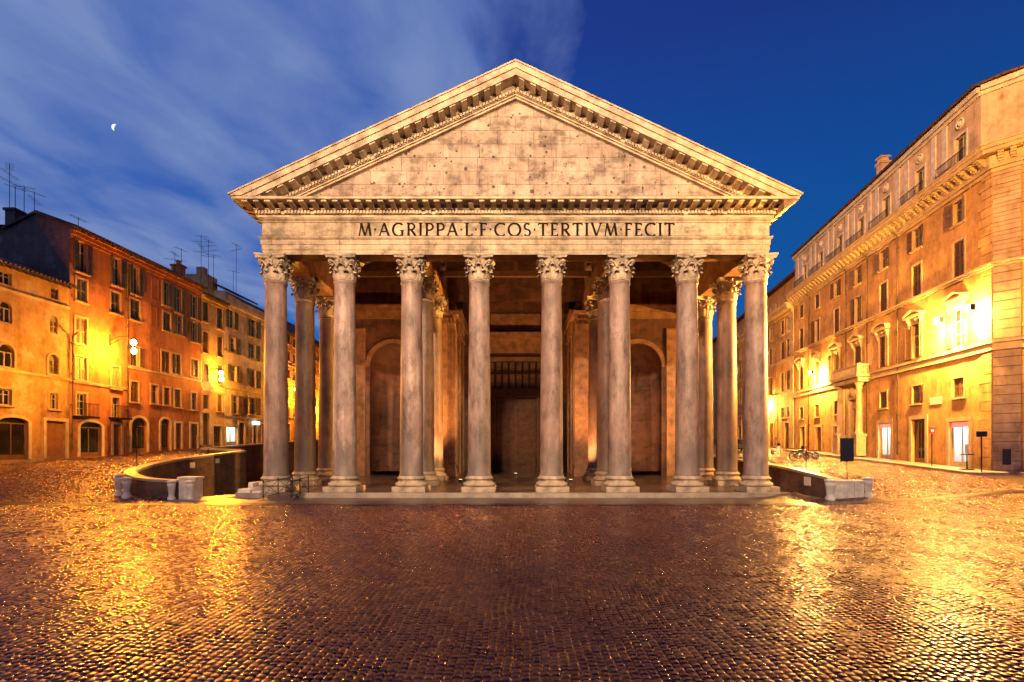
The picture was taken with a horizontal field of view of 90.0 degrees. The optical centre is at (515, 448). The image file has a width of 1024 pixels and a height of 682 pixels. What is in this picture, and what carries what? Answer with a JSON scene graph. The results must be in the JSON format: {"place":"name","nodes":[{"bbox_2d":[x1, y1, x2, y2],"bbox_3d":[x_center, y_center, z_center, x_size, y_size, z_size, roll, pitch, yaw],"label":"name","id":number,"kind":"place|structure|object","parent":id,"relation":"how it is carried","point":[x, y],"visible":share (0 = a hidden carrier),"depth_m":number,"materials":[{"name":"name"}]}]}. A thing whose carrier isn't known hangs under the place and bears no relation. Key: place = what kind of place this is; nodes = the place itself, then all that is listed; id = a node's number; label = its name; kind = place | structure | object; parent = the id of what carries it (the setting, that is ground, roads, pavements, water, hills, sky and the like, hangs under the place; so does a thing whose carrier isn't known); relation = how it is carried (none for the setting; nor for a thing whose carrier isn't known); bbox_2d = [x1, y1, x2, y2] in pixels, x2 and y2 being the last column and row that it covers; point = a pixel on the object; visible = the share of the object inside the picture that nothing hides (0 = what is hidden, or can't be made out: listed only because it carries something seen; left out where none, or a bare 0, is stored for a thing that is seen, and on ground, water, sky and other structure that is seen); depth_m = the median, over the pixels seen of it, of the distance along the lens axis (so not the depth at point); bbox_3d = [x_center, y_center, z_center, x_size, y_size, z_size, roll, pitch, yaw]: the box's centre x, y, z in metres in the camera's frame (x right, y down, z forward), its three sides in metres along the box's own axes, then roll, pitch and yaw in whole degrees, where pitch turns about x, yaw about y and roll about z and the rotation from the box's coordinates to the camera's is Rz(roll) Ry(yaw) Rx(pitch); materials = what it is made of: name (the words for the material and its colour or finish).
{"place":"outdoors","nodes":[
{"label":"outdoors","id":0,"kind":"place"},
{"bbox_2d":[174,491,819,501],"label":"side pavement","id":1,"kind":"structure","parent":0,"point":[205,498],"depth_m":30.51,"materials":[{"name":"stone"}]},
{"bbox_2d":[0,440,1023,681],"bbox_3d":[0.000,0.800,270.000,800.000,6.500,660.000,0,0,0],"label":"ground","id":2,"kind":"structure","parent":0,"point":[796,497],"depth_m":10.14,"materials":[{"name":"stone"}]},
{"bbox_2d":[0,207,26,255],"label":"house","id":3,"kind":"structure","parent":2,"relation":"on","point":[12,214],"depth_m":41.00,"materials":[{"name":"tile"}]},
{"bbox_2d":[0,255,77,463],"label":"house","id":4,"kind":"structure","parent":2,"relation":"on","point":[34,363],"depth_m":36.70,"materials":[{"name":"paint"}]},
{"bbox_2d":[0,302,9,322],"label":"window","id":5,"kind":"structure","parent":4,"relation":"in","point":[4,308],"depth_m":34.92,"materials":[{"name":"paint"}]},
{"bbox_2d":[0,386,16,407],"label":"window","id":6,"kind":"structure","parent":4,"relation":"in","point":[4,392],"depth_m":34.99,"materials":[{"name":"paint"}]},
{"bbox_2d":[0,342,18,370],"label":"window","id":7,"kind":"structure","parent":4,"relation":"in","point":[5,352],"depth_m":35.05,"materials":[{"name":"paint"}]},
{"bbox_2d":[0,414,31,459],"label":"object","id":8,"kind":"structure","parent":4,"relation":"in","point":[12,430],"depth_m":35.53,"materials":[{"name":"orange stone"}]},
{"bbox_2d":[46,352,62,376],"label":"window","id":9,"kind":"structure","parent":4,"relation":"in","point":[52,362],"depth_m":38.24,"materials":[{"name":"paint"}]},
{"bbox_2d":[47,391,62,410],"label":"window","id":10,"kind":"structure","parent":4,"relation":"in","point":[51,397],"depth_m":38.33,"materials":[{"name":"paint"}]},
{"bbox_2d":[1,210,207,458],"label":"house","id":11,"kind":"structure","parent":2,"relation":"on","point":[122,397],"depth_m":44.22,"materials":[{"name":"orange paint"}]},
{"bbox_2d":[75,391,87,415],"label":"window","id":12,"kind":"structure","parent":11,"relation":"in","point":[78,397],"depth_m":40.59,"materials":[{"name":"paint"}]},
{"bbox_2d":[74,275,90,305],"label":"window","id":13,"kind":"structure","parent":11,"relation":"in","point":[82,293],"depth_m":40.57,"materials":[{"name":"glass"}]},
{"bbox_2d":[74,314,90,347],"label":"window","id":14,"kind":"structure","parent":11,"relation":"in","point":[81,326],"depth_m":40.58,"materials":[{"name":"paint"}]},
{"bbox_2d":[74,354,90,382],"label":"window","id":15,"kind":"structure","parent":11,"relation":"in","point":[81,365],"depth_m":40.55,"materials":[{"name":"paint"}]},
{"bbox_2d":[73,237,92,276],"bbox_3d":[-34.380,-15.125,40.545,0.400,2.732,1.677,0,0,3],"label":"window","id":16,"kind":"structure","parent":11,"relation":"in","point":[78,247],"depth_m":40.73,"materials":[{"name":"paint"}]},
{"bbox_2d":[77,419,104,456],"bbox_3d":[-34.386,-0.824,41.333,0.340,2.982,2.406,0,0,3],"label":"shop window","id":17,"kind":"structure","parent":11,"relation":"in","point":[87,432],"depth_m":41.45,"materials":[{"name":"stone"}]},
{"bbox_2d":[110,395,120,416],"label":"window","id":18,"kind":"structure","parent":11,"relation":"in","point":[113,401],"depth_m":43.85,"materials":[{"name":"paint"}]},
{"bbox_2d":[109,364,122,390],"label":"window","id":19,"kind":"structure","parent":11,"relation":"in","point":[115,373],"depth_m":43.77,"materials":[{"name":"paint"}]},
{"bbox_2d":[109,288,123,316],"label":"window","id":20,"kind":"structure","parent":11,"relation":"in","point":[113,297],"depth_m":43.67,"materials":[{"name":"paint"}]},
{"bbox_2d":[111,421,123,454],"bbox_3d":[-34.239,-0.830,43.854,0.345,2.851,1.228,0,0,3],"label":"door","id":21,"kind":"structure","parent":11,"relation":"in","point":[114,428],"depth_m":43.94,"materials":[{"name":"brown wood"}]},
{"bbox_2d":[110,254,125,289],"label":"window","id":22,"kind":"structure","parent":11,"relation":"in","point":[114,262],"depth_m":44.15,"materials":[{"name":"paint"}]},
{"bbox_2d":[109,335,137,355],"bbox_3d":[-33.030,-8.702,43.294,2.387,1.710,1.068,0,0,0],"label":"wall lantern","id":23,"kind":"object","parent":11,"relation":"attached to","point":[133,342],"depth_m":43.08,"materials":[{"name":"white glass"}]},
{"bbox_2d":[128,296,142,323],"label":"window","id":24,"kind":"structure","parent":11,"relation":"in","point":[133,304],"depth_m":45.80,"materials":[{"name":"paint"}]},
{"bbox_2d":[129,379,141,403],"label":"window","id":25,"kind":"structure","parent":11,"relation":"in","point":[134,388],"depth_m":45.80,"materials":[{"name":"paint"}]},
{"bbox_2d":[127,344,144,368],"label":"window","id":26,"kind":"structure","parent":11,"relation":"in","point":[132,359],"depth_m":45.99,"materials":[{"name":"paint"}]},
{"bbox_2d":[130,264,143,297],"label":"window","id":27,"kind":"structure","parent":11,"relation":"in","point":[133,271],"depth_m":46.10,"materials":[{"name":"paint"}]},
{"bbox_2d":[129,415,148,451],"bbox_3d":[-34.105,-1.306,46.257,0.340,3.311,2.193,0,0,3],"label":"shop window","id":28,"kind":"structure","parent":11,"relation":"in","point":[136,425],"depth_m":46.41,"materials":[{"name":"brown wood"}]},
{"bbox_2d":[149,383,160,405],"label":"window","id":29,"kind":"structure","parent":11,"relation":"in","point":[152,388],"depth_m":48.22,"materials":[{"name":"paint"}]},
{"bbox_2d":[159,417,171,450],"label":"shop window","id":30,"kind":"structure","parent":11,"relation":"in","point":[163,426],"depth_m":49.63,"materials":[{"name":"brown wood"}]},
{"bbox_2d":[160,349,172,374],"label":"window","id":31,"kind":"structure","parent":11,"relation":"in","point":[164,356],"depth_m":49.47,"materials":[{"name":"paint"}]},
{"bbox_2d":[161,280,172,308],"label":"window","id":32,"kind":"structure","parent":11,"relation":"in","point":[164,286],"depth_m":49.75,"materials":[{"name":"paint"}]},
{"bbox_2d":[161,309,173,333],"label":"window","id":33,"kind":"structure","parent":11,"relation":"in","point":[166,318],"depth_m":49.66,"materials":[{"name":"glass"}]},
{"bbox_2d":[162,386,172,406],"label":"window","id":34,"kind":"structure","parent":11,"relation":"in","point":[165,390],"depth_m":49.66,"materials":[{"name":"paint"}]},
{"bbox_2d":[171,351,183,376],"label":"window","id":35,"kind":"structure","parent":11,"relation":"in","point":[175,359],"depth_m":50.88,"materials":[{"name":"paint"}]},
{"bbox_2d":[173,387,182,408],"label":"window","id":36,"kind":"structure","parent":11,"relation":"in","point":[177,394],"depth_m":51.15,"materials":[{"name":"paint"}]},
{"bbox_2d":[174,421,182,448],"bbox_3d":[-33.821,-1.298,51.192,0.345,2.816,1.228,0,0,3],"label":"door","id":37,"kind":"structure","parent":11,"relation":"in","point":[176,426],"depth_m":51.33,"materials":[{"name":"brown wood"}]},
{"bbox_2d":[174,286,185,315],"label":"window","id":38,"kind":"structure","parent":11,"relation":"in","point":[176,292],"depth_m":51.51,"materials":[{"name":"paint"}]},
{"bbox_2d":[174,313,186,337],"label":"window","id":39,"kind":"structure","parent":11,"relation":"in","point":[177,319],"depth_m":51.63,"materials":[{"name":"paint"}]},
{"bbox_2d":[189,422,198,447],"bbox_3d":[-33.691,-1.359,53.471,0.345,2.763,1.444,0,0,3],"label":"door","id":40,"kind":"structure","parent":11,"relation":"in","point":[191,424],"depth_m":53.55,"materials":[{"name":"brown wood"}]},
{"bbox_2d":[189,357,199,378],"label":"window","id":41,"kind":"structure","parent":11,"relation":"in","point":[193,363],"depth_m":53.49,"materials":[{"name":"paint"}]},
{"bbox_2d":[190,293,200,321],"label":"window","id":42,"kind":"structure","parent":11,"relation":"in","point":[192,299],"depth_m":53.87,"materials":[{"name":"paint"}]},
{"bbox_2d":[190,320,200,344],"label":"window","id":43,"kind":"structure","parent":11,"relation":"in","point":[192,325],"depth_m":53.79,"materials":[{"name":"paint"}]},
{"bbox_2d":[113,474,123,495],"bbox_3d":[-23.850,2.208,30.750,0.506,1.350,0.498,0,0,0],"label":"guard post","id":44,"kind":"object","parent":2,"relation":"on","point":[118,485],"visible":0.92,"depth_m":30.60,"materials":[{"name":"stone"}]},
{"bbox_2d":[121,477,131,498],"bbox_3d":[-23.150,2.361,30.450,0.552,1.300,0.544,0,0,0],"label":"guard post","id":45,"kind":"object","parent":2,"relation":"on","point":[126,483],"visible":0.99,"depth_m":30.29,"materials":[{"name":"stone"}]},
{"bbox_2d":[167,480,175,499],"bbox_3d":[-20.500,2.521,30.500,0.483,1.250,0.476,0,0,0],"label":"guard post","id":46,"kind":"object","parent":2,"relation":"on","point":[171,484],"visible":0.98,"depth_m":30.36,"materials":[{"name":"stone"}]},
{"bbox_2d":[124,450,245,498],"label":"ditch wall","id":47,"kind":"structure","parent":2,"relation":"on","point":[210,476],"depth_m":38.43,"materials":[{"name":"brick"}]},
{"bbox_2d":[186,267,230,447],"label":"house","id":48,"kind":"structure","parent":2,"relation":"on","point":[213,307],"depth_m":56.63,"materials":[{"name":"orange paint"}]},
{"bbox_2d":[201,301,210,323],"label":"window","id":49,"kind":"structure","parent":48,"relation":"in","point":[205,306],"depth_m":55.40,"materials":[{"name":"paint"}]},
{"bbox_2d":[201,329,210,354],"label":"window","id":50,"kind":"structure","parent":48,"relation":"in","point":[204,335],"depth_m":55.23,"materials":[{"name":"paint"}]},
{"bbox_2d":[200,408,211,444],"bbox_3d":[-33.587,-2.325,55.351,0.340,3.938,1.916,0,0,3],"label":"door","id":51,"kind":"structure","parent":48,"relation":"in","point":[203,421],"depth_m":55.44,"materials":[{"name":"brown wood"}]},
{"bbox_2d":[212,424,222,445],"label":"shop window","id":52,"kind":"structure","parent":48,"relation":"in","point":[215,427],"depth_m":57.48,"materials":[{"name":"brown wood"}]},
{"bbox_2d":[216,307,224,331],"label":"window","id":53,"kind":"structure","parent":48,"relation":"in","point":[219,312],"depth_m":57.76,"materials":[{"name":"paint"}]},
{"bbox_2d":[216,334,224,358],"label":"window","id":54,"kind":"structure","parent":48,"relation":"in","point":[219,340],"depth_m":57.76,"materials":[{"name":"glass"}]},
{"bbox_2d":[212,282,264,445],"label":"house","id":55,"kind":"structure","parent":2,"relation":"on","point":[244,326],"depth_m":62.27,"materials":[{"name":"beige paint"}]},
{"bbox_2d":[226,308,237,330],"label":"window","id":56,"kind":"structure","parent":55,"relation":"in","point":[229,314],"depth_m":60.10,"materials":[{"name":"paint"}]},
{"bbox_2d":[225,424,238,444],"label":"shop window","id":57,"kind":"structure","parent":55,"relation":"in","point":[230,431],"depth_m":60.97,"materials":[{"name":"glass"}]},
{"bbox_2d":[227,334,240,355],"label":"window","id":58,"kind":"structure","parent":55,"relation":"in","point":[230,341],"depth_m":60.42,"materials":[{"name":"paint"}]},
{"bbox_2d":[228,363,240,383],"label":"window","id":59,"kind":"structure","parent":55,"relation":"in","point":[231,369],"depth_m":60.61,"materials":[{"name":"paint"}]},
{"bbox_2d":[230,393,242,414],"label":"window","id":60,"kind":"structure","parent":55,"relation":"in","point":[233,399],"depth_m":61.01,"materials":[{"name":"paint"}]},
{"bbox_2d":[247,342,259,361],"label":"window","id":61,"kind":"structure","parent":55,"relation":"in","point":[250,348],"depth_m":64.55,"materials":[{"name":"paint"}]},
{"bbox_2d":[247,316,260,339],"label":"window","id":62,"kind":"structure","parent":55,"relation":"in","point":[250,323],"depth_m":64.55,"materials":[{"name":"paint"}]},
{"bbox_2d":[247,368,260,388],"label":"window","id":63,"kind":"structure","parent":55,"relation":"in","point":[251,376],"depth_m":64.56,"materials":[{"name":"paint"}]},
{"bbox_2d":[248,396,260,415],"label":"window","id":64,"kind":"structure","parent":55,"relation":"in","point":[250,400],"depth_m":64.77,"materials":[{"name":"paint"}]},
{"bbox_2d":[200,439,317,483],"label":"ditch wall","id":65,"kind":"structure","parent":2,"relation":"on","point":[254,462],"depth_m":56.19,"materials":[{"name":"brick"}]},
{"bbox_2d":[241,299,318,440],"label":"house","id":66,"kind":"structure","parent":2,"relation":"on","point":[291,361],"depth_m":74.37,"materials":[{"name":"orange paint"}]},
{"bbox_2d":[195,498,807,503],"bbox_3d":[-0.191,3.063,29.655,34.798,0.074,3.250,0,0,0],"label":"paved strip","id":67,"kind":"object","parent":2,"relation":"on","point":[507,501],"visible":0.84,"depth_m":29.11,"materials":[{"name":"grey stone"}]},
{"bbox_2d":[256,493,297,500],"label":"ramp","id":68,"kind":"structure","parent":67,"relation":"on","point":[283,497],"depth_m":30.27,"materials":[{"name":"grey stone"}]},
{"bbox_2d":[262,475,292,498],"bbox_3d":[-14.175,2.310,30.550,0.095,1.380,1.834,0,0,41],"label":"railing","id":69,"kind":"object","parent":68,"relation":"on","point":[278,480],"visible":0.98,"depth_m":30.53,"materials":[{"name":"black metal"}]},
{"bbox_2d":[290,475,308,497],"bbox_3d":[-13.000,2.310,30.850,0.093,1.380,1.492,0,0,21],"label":"railing","id":70,"kind":"object","parent":68,"relation":"on","point":[291,483],"visible":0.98,"depth_m":30.80,"materials":[{"name":"black metal"}]},
{"bbox_2d":[0,450,1023,681],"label":"cobbles","id":71,"kind":"object","parent":2,"relation":"attached to","point":[953,584],"visible":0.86,"depth_m":11.38,"materials":[{"name":"stone"}]},
{"bbox_2d":[0,489,1023,504],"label":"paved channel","id":72,"kind":"object","parent":2,"relation":"on","point":[947,496],"visible":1,"depth_m":27.66,"materials":[{"name":"grey stone"}]},
{"bbox_2d":[228,59,803,497],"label":"temple","id":73,"kind":"structure","parent":2,"relation":"on","point":[532,277],"depth_m":32.50,"materials":[{"name":"stone"}]},
{"bbox_2d":[490,354,540,470],"bbox_3d":[0.000,-3.775,54.475,6.000,12.330,0.850,0,0,0],"label":"door","id":74,"kind":"structure","parent":73,"relation":"in","point":[515,423],"depth_m":54.50,"materials":[{"name":"brown metal"}]},
{"bbox_2d":[712,269,795,449],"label":"house","id":75,"kind":"structure","parent":2,"relation":"on","point":[780,324],"depth_m":72.23,"materials":[{"name":"orange paint"}]},
{"bbox_2d":[713,455,864,498],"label":"ditch wall","id":76,"kind":"structure","parent":2,"relation":"on","point":[787,478],"depth_m":32.74,"materials":[{"name":"brick"}]},
{"bbox_2d":[840,438,853,479],"bbox_3d":[19.738,1.001,30.500,0.740,3.194,0.120,0,0,0],"label":"sign post","id":77,"kind":"object","parent":2,"relation":"on","point":[846,449],"visible":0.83,"depth_m":30.45,"materials":[{"name":"black metal"}]},
{"bbox_2d":[863,477,873,497],"bbox_3d":[19.950,2.221,28.950,0.506,1.200,0.498,0,0,0],"label":"guard post","id":78,"kind":"object","parent":2,"relation":"on","point":[868,484],"visible":0.97,"depth_m":28.80,"materials":[{"name":"stone"}]},
{"bbox_2d":[783,449,972,474],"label":"kerb","id":79,"kind":"structure","parent":2,"relation":"on","point":[926,467],"depth_m":39.40,"materials":[{"name":"stone"}]},
{"bbox_2d":[786,65,1023,474],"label":"palace","id":80,"kind":"structure","parent":2,"relation":"on","point":[897,255],"depth_m":40.34,"materials":[{"name":"orange paint"}]},
{"bbox_2d":[794,357,804,389],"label":"window","id":81,"kind":"structure","parent":80,"relation":"in","point":[799,361],"depth_m":64.34,"materials":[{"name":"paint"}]},
{"bbox_2d":[811,317,819,343],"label":"window","id":82,"kind":"structure","parent":80,"relation":"in","point":[818,319],"depth_m":60.40,"materials":[{"name":"paint"}]},
{"bbox_2d":[809,351,821,385],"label":"window","id":83,"kind":"structure","parent":80,"relation":"in","point":[815,356],"depth_m":59.90,"materials":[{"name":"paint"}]},
{"bbox_2d":[814,424,822,450],"bbox_3d":[35.288,-1.205,59.435,0.345,3.100,2.000,0,0,8],"label":"door","id":84,"kind":"structure","parent":80,"relation":"in","point":[820,426],"depth_m":59.66,"materials":[{"name":"brown wood"}]},
{"bbox_2d":[827,342,841,380],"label":"window","id":85,"kind":"structure","parent":80,"relation":"in","point":[834,348],"depth_m":55.69,"materials":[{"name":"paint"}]},
{"bbox_2d":[830,278,840,299],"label":"window","id":86,"kind":"structure","parent":80,"relation":"in","point":[838,285],"depth_m":55.47,"materials":[{"name":"paint"}]},
{"bbox_2d":[833,306,839,333],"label":"window","id":87,"kind":"structure","parent":80,"relation":"in","point":[837,312],"depth_m":55.15,"materials":[{"name":"paint"}]},
{"bbox_2d":[849,264,861,287],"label":"window","id":88,"kind":"structure","parent":80,"relation":"in","point":[859,271],"depth_m":51.34,"materials":[{"name":"paint"}]},
{"bbox_2d":[847,334,863,364],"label":"window","id":89,"kind":"structure","parent":80,"relation":"in","point":[855,340],"depth_m":50.99,"materials":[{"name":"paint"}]},
{"bbox_2d":[850,294,861,325],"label":"window","id":90,"kind":"structure","parent":80,"relation":"in","point":[859,300],"depth_m":51.36,"materials":[{"name":"paint"}]},
{"bbox_2d":[871,322,889,367],"bbox_3d":[33.315,-9.373,46.539,0.740,3.986,2.189,0,0,8],"label":"window","id":91,"kind":"structure","parent":80,"relation":"in","point":[881,329],"depth_m":46.64,"materials":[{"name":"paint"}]},
{"bbox_2d":[873,246,888,272],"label":"window","id":92,"kind":"structure","parent":80,"relation":"in","point":[885,255],"depth_m":46.92,"materials":[{"name":"paint"}]},
{"bbox_2d":[877,389,887,409],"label":"window","id":93,"kind":"structure","parent":80,"relation":"in","point":[884,395],"depth_m":46.52,"materials":[{"name":"glass"}]},
{"bbox_2d":[878,279,887,312],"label":"window","id":94,"kind":"structure","parent":80,"relation":"in","point":[884,287],"depth_m":46.57,"materials":[{"name":"paint"}]},
{"bbox_2d":[876,419,892,458],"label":"shop window","id":95,"kind":"structure","parent":80,"relation":"in","point":[887,426],"depth_m":47.18,"materials":[{"name":"glass"}]},
{"bbox_2d":[902,309,924,360],"bbox_3d":[32.690,-9.373,41.945,0.740,3.986,2.346,0,0,8],"label":"window","id":96,"kind":"structure","parent":80,"relation":"in","point":[912,317],"depth_m":42.24,"materials":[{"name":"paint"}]},
{"bbox_2d":[907,223,922,253],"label":"window","id":97,"kind":"structure","parent":80,"relation":"in","point":[918,233],"depth_m":42.17,"materials":[{"name":"paint"}]},
{"bbox_2d":[911,260,921,297],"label":"window","id":98,"kind":"structure","parent":80,"relation":"in","point":[916,272],"depth_m":42.03,"materials":[{"name":"paint"}]},
{"bbox_2d":[909,383,923,405],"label":"window","id":99,"kind":"structure","parent":80,"relation":"in","point":[918,390],"depth_m":41.88,"materials":[{"name":"paint"}]},
{"bbox_2d":[909,415,927,462],"bbox_3d":[32.867,-0.754,41.633,0.345,3.800,2.300,0,0,8],"label":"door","id":100,"kind":"structure","parent":80,"relation":"in","point":[920,425],"depth_m":41.87,"materials":[{"name":"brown wood"}]},
{"bbox_2d":[914,163,925,191],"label":"window","id":101,"kind":"structure","parent":80,"relation":"in","point":[922,174],"depth_m":41.80,"materials":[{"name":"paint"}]},
{"bbox_2d":[944,194,965,229],"bbox_3d":[32.088,-17.135,37.172,0.647,1.950,1.887,0,0,8],"label":"window","id":102,"kind":"structure","parent":80,"relation":"in","point":[961,206],"depth_m":37.58,"materials":[{"name":"paint"}]},
{"bbox_2d":[941,292,969,349],"bbox_3d":[32.043,-9.373,37.186,0.740,3.986,2.472,0,0,8],"label":"window","id":103,"kind":"structure","parent":80,"relation":"in","point":[954,300],"depth_m":37.42,"materials":[{"name":"paint"}]},
{"bbox_2d":[949,374,965,399],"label":"window","id":104,"kind":"structure","parent":80,"relation":"in","point":[960,383],"depth_m":37.17,"materials":[{"name":"glass"}]},
{"bbox_2d":[951,235,965,278],"bbox_3d":[32.210,-13.710,37.155,0.400,2.900,1.540,0,0,8],"label":"window","id":105,"kind":"structure","parent":80,"relation":"in","point":[960,247],"depth_m":37.17,"materials":[{"name":"paint"}]},
{"bbox_2d":[946,416,971,466],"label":"shop window","id":106,"kind":"structure","parent":80,"relation":"in","point":[962,429],"depth_m":38.06,"materials":[{"name":"glass"}]},
{"bbox_2d":[953,128,967,165],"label":"window","id":107,"kind":"structure","parent":80,"relation":"in","point":[963,141],"depth_m":37.25,"materials":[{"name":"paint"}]},
{"bbox_2d":[0,0,1023,340],"label":"sky","id":108,"kind":"structure","parent":0,"point":[205,100],"materials":[{"name":"blue"}]},
{"bbox_2d":[824,479,835,500],"bbox_3d":[17.750,2.349,28.900,0.598,1.250,0.589,0,0,0],"label":"guard post","id":109,"kind":"object","parent":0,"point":[830,484],"visible":1,"depth_m":28.72,"materials":[{"name":"stone"}]},
{"bbox_2d":[787,449,1008,474],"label":"sidewalk","id":110,"kind":"structure","parent":0,"point":[979,472],"depth_m":38.67,"materials":[{"name":"stone"}]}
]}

